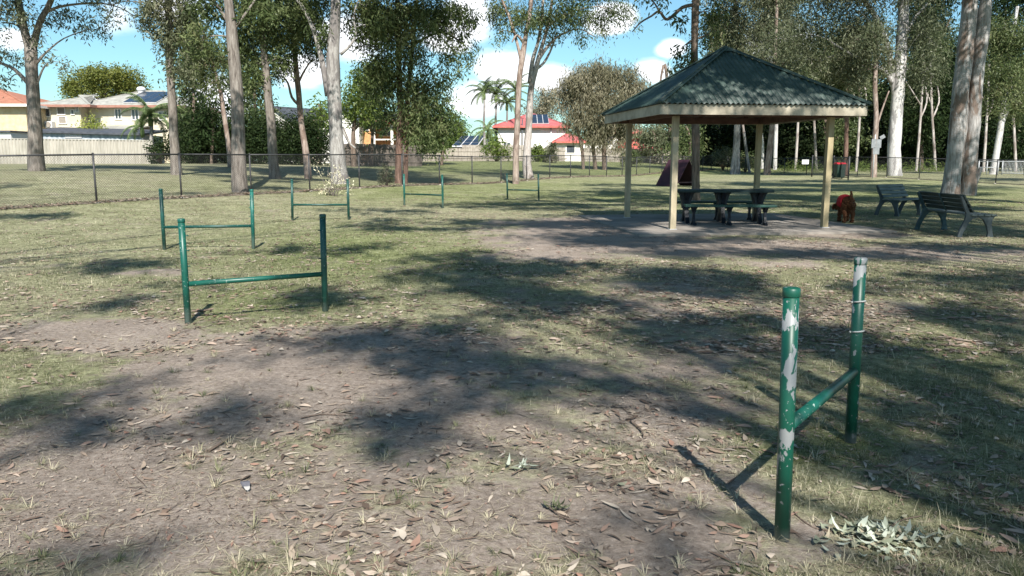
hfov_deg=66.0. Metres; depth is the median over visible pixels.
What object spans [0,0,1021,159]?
sky
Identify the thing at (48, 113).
window
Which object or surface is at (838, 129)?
forest tree
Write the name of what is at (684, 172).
agility ramp
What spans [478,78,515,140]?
palm tree
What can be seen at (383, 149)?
paling fence
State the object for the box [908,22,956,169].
slender tree
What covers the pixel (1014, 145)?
slender tree
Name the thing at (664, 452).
grass
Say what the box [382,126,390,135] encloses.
window
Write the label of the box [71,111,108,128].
shrub
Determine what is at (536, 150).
shrub
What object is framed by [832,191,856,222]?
dog
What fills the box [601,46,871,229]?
picnic shelter
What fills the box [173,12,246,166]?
eucalyptus tree
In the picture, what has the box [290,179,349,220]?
agility jump
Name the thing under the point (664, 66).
forest tree
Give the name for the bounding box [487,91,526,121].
palm tree
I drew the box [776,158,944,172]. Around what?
long grass
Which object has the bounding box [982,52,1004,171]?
slender tree
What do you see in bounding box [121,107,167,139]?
palm tree
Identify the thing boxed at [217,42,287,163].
background tree
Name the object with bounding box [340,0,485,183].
eucalyptus tree
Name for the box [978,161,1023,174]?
metal railing
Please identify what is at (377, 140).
house
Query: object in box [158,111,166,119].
window
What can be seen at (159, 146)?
shrub
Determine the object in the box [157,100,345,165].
hedge
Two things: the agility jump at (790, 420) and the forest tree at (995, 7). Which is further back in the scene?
the forest tree at (995, 7)
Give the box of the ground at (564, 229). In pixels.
[0,161,1023,575]
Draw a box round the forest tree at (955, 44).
[903,6,959,124]
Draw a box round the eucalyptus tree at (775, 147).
[738,0,828,169]
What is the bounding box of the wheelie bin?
[832,163,845,178]
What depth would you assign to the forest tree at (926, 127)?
80.34 m
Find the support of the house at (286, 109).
on the ground at (564, 229)
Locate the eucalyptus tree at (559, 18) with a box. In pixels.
[507,0,642,178]
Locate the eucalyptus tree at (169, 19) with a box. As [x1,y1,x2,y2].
[123,0,216,174]
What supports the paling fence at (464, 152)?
on the ground at (564, 229)
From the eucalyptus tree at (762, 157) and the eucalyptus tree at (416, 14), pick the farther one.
the eucalyptus tree at (762, 157)
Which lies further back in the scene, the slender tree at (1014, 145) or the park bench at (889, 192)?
the slender tree at (1014, 145)
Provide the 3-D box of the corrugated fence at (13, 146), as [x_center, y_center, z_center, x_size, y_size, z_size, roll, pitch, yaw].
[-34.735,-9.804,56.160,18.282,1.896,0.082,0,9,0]
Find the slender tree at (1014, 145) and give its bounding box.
[990,60,1023,171]
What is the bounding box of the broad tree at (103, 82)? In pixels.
[54,60,153,99]
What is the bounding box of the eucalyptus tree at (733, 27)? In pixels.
[686,0,778,173]
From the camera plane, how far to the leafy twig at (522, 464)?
3.85 m
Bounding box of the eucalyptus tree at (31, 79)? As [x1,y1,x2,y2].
[0,0,143,170]
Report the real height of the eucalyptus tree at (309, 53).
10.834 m
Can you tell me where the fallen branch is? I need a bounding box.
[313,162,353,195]
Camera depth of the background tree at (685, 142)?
84.27 m
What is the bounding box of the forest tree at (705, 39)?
[663,7,754,151]
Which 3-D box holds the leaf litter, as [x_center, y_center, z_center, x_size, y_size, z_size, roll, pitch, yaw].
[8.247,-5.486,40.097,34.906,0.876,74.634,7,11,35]
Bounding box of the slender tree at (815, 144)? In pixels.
[800,52,830,168]
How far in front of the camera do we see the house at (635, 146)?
92.53 m
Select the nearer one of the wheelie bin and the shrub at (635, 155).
the wheelie bin
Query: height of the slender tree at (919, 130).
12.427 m
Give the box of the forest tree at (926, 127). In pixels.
[882,0,961,169]
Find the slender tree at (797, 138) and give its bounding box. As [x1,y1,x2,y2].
[789,64,810,168]
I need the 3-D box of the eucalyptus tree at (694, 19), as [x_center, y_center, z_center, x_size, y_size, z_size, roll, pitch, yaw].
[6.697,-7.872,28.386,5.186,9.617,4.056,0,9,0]
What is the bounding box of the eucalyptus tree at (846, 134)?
[816,13,883,174]
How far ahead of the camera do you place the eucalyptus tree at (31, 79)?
33.80 m
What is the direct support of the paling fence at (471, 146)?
on the ground at (564, 229)
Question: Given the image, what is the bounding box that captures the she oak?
[549,52,654,169]
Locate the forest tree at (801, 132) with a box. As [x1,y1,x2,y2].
[778,24,844,149]
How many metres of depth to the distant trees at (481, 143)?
121.55 m
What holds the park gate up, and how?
on the ground at (564, 229)
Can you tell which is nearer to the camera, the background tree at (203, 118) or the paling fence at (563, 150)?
the background tree at (203, 118)
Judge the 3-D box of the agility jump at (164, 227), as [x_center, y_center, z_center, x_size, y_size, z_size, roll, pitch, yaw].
[-5.061,-1.122,13.130,1.532,1.064,0.066,-1,9,-5]
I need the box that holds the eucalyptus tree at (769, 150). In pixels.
[741,0,810,174]
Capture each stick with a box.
[192,309,212,311]
[207,437,231,451]
[301,414,343,418]
[630,420,643,435]
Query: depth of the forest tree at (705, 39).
88.02 m
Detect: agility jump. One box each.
[159,189,254,249]
[177,214,327,323]
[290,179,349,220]
[403,174,443,207]
[506,173,539,200]
[774,257,867,541]
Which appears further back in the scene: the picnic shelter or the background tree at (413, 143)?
the background tree at (413, 143)
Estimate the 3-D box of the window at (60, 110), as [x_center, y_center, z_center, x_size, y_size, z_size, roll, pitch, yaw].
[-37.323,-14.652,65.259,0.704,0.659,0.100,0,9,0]
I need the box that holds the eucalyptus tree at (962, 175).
[940,0,992,194]
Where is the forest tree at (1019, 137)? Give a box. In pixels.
[981,0,1023,171]
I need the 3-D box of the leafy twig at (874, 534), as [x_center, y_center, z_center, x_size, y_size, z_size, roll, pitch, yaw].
[1.464,0.968,3.134,0.576,0.114,0.452,0,9,0]
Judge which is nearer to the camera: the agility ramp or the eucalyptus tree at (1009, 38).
the agility ramp
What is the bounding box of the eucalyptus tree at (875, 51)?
[831,12,905,176]
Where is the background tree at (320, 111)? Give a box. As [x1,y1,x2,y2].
[293,92,346,162]
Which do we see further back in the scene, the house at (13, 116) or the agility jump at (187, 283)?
the house at (13, 116)
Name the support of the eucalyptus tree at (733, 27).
on the ground at (564, 229)
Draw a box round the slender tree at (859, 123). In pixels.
[854,70,883,171]
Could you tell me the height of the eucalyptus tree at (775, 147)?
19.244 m
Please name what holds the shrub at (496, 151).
on the ground at (564, 229)
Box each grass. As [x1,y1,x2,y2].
[0,170,1023,575]
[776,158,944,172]
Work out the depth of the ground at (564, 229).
5.51 m
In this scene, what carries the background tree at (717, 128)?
on the ground at (564, 229)
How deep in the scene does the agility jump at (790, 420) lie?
3.09 m
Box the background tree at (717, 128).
[707,125,741,162]
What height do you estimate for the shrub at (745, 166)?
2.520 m
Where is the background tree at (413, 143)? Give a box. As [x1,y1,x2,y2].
[386,76,454,165]
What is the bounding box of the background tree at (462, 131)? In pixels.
[449,116,475,146]
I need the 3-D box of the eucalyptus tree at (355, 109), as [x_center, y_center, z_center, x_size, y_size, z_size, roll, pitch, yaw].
[-10.342,-11.904,53.153,4.709,7.638,3.507,0,9,0]
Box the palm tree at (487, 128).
[471,118,502,144]
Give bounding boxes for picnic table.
[677,189,773,223]
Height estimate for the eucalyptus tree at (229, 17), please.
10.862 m
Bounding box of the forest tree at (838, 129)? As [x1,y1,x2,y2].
[793,44,872,165]
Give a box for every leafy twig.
[505,453,540,474]
[542,492,578,520]
[793,512,966,566]
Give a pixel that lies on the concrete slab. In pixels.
(643, 225)
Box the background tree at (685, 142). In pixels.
[656,124,715,164]
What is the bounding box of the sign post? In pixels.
[871,134,884,177]
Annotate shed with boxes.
[43,127,165,162]
[452,136,482,159]
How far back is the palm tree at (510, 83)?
97.06 m
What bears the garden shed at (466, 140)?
on the ground at (564, 229)
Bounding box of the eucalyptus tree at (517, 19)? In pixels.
[482,0,545,183]
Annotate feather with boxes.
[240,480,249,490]
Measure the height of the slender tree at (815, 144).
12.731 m
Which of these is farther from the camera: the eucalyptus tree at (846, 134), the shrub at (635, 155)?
the shrub at (635, 155)
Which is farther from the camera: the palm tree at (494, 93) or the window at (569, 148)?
the palm tree at (494, 93)
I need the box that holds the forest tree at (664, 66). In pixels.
[635,64,690,148]
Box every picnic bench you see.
[677,200,751,220]
[683,204,776,225]
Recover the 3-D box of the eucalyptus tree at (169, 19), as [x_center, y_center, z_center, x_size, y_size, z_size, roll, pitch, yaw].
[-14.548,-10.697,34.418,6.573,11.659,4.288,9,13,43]
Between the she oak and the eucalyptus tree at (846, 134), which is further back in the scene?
the she oak
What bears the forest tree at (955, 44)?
on the ground at (564, 229)
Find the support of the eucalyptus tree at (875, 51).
on the ground at (564, 229)
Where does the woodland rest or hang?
on the ground at (564, 229)
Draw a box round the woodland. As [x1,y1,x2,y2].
[690,60,1023,168]
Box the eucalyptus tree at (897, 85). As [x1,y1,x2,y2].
[749,0,959,175]
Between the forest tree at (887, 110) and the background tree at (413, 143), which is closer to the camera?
the background tree at (413, 143)
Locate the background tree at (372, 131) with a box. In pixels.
[343,52,395,165]
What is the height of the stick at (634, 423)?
0.011 m
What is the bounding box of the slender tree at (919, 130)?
[906,42,947,170]
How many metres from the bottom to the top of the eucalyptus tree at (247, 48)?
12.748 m
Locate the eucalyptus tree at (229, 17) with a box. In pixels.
[173,0,288,192]
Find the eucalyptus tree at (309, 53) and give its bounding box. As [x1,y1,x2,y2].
[259,0,330,178]
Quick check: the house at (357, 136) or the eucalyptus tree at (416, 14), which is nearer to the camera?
the eucalyptus tree at (416, 14)
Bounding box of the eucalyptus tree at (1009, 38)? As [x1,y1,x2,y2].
[981,6,1023,173]
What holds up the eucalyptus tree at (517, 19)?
on the ground at (564, 229)
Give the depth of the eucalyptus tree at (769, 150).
64.02 m
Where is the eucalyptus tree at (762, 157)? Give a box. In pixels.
[741,47,782,168]
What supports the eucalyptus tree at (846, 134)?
on the ground at (564, 229)
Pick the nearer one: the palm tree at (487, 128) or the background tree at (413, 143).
the background tree at (413, 143)
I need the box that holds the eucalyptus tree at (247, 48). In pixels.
[216,0,314,178]
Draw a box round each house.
[0,89,51,138]
[40,87,220,162]
[274,106,324,162]
[322,107,363,162]
[363,114,411,160]
[492,113,585,160]
[583,128,652,159]
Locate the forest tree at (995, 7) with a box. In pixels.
[978,0,1023,167]
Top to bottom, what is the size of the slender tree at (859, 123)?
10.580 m
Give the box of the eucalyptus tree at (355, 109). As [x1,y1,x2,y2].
[322,53,392,166]
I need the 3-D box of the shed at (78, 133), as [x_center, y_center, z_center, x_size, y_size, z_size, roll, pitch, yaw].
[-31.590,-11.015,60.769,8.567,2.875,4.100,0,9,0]
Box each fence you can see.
[0,138,152,163]
[0,153,711,209]
[344,143,421,165]
[422,148,511,160]
[462,145,523,160]
[522,147,686,162]
[711,155,1023,184]
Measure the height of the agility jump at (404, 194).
1.047 m
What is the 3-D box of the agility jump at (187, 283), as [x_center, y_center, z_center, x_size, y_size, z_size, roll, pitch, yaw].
[-2.427,-0.178,7.521,1.358,1.017,0.069,-5,11,-28]
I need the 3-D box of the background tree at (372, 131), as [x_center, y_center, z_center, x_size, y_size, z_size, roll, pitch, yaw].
[-10.579,-13.098,58.617,5.444,8.285,5.826,0,9,0]
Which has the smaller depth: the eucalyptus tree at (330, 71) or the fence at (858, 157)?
the eucalyptus tree at (330, 71)
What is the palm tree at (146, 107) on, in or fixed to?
on the ground at (564, 229)
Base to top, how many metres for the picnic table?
0.758 m
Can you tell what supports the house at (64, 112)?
on the ground at (564, 229)
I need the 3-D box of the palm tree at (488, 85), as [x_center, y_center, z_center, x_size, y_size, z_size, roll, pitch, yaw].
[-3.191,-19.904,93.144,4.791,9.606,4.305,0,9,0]
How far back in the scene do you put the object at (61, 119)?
65.37 m
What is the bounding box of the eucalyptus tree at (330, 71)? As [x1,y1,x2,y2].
[275,0,401,183]
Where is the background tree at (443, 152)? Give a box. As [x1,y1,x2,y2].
[424,98,472,164]
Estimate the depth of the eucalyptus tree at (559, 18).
46.07 m
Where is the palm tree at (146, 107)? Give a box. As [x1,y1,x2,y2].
[119,92,183,163]
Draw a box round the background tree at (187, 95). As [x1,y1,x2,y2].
[151,49,230,162]
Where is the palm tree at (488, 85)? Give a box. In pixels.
[465,76,502,144]
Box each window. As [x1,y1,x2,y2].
[46,109,50,116]
[56,107,65,114]
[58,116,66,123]
[114,108,121,119]
[131,109,138,119]
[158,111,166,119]
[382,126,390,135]
[566,145,574,152]
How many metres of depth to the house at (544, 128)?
90.29 m
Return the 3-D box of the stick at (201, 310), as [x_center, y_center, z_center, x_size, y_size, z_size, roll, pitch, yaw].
[-3.062,0.221,7.805,0.203,0.022,0.041,-5,11,-28]
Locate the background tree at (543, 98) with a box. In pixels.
[521,80,561,119]
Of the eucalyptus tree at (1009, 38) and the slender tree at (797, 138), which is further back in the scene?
the slender tree at (797, 138)
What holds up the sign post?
on the ground at (564, 229)
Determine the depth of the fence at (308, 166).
29.52 m
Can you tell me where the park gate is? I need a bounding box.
[811,155,849,179]
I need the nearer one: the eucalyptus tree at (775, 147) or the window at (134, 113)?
the window at (134, 113)
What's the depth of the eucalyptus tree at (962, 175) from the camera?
31.99 m
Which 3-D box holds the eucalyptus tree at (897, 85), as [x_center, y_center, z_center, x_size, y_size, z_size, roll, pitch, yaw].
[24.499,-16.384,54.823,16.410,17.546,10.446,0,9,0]
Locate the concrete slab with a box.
[578,213,896,236]
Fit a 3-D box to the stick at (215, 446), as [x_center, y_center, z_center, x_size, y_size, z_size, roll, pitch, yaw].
[-1.545,0.825,4.172,0.014,0.013,0.212,2,10,12]
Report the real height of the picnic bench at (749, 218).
0.455 m
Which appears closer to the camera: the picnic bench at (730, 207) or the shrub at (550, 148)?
the picnic bench at (730, 207)
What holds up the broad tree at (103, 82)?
on the ground at (564, 229)
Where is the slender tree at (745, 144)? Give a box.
[711,124,750,172]
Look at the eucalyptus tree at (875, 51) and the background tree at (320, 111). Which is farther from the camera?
the background tree at (320, 111)
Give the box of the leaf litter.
[0,169,1023,575]
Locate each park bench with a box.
[874,184,920,216]
[914,191,997,236]
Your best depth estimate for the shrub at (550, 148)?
78.67 m
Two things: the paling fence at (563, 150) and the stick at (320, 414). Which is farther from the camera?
the paling fence at (563, 150)
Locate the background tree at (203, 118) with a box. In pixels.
[179,89,230,163]
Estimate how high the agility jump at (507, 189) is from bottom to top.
0.998 m
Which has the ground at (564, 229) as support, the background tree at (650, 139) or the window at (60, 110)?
the background tree at (650, 139)
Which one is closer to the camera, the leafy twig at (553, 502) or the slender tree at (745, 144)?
the leafy twig at (553, 502)
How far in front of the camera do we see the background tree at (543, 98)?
113.58 m
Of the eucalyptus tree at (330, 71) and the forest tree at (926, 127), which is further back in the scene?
the forest tree at (926, 127)
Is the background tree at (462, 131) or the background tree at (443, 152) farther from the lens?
the background tree at (462, 131)
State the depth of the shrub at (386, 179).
34.59 m
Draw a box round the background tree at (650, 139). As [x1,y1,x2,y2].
[632,124,670,163]
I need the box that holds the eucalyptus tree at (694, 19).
[632,0,730,200]
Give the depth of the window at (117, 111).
66.47 m
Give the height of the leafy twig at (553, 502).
0.076 m
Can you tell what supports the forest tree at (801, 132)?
on the ground at (564, 229)
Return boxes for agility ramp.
[655,160,691,185]
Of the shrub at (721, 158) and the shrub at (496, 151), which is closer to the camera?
the shrub at (721, 158)
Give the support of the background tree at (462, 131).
on the ground at (564, 229)
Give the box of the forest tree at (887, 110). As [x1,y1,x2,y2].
[817,8,910,166]
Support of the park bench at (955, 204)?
on the ground at (564, 229)
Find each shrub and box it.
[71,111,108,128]
[142,135,169,163]
[375,163,395,184]
[479,135,512,161]
[531,143,548,161]
[544,140,560,162]
[616,148,641,166]
[709,145,732,169]
[728,148,763,171]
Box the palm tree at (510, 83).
[500,73,535,99]
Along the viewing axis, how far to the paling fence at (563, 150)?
88.62 m
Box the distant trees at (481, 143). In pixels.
[424,126,691,161]
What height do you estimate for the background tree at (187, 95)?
10.205 m

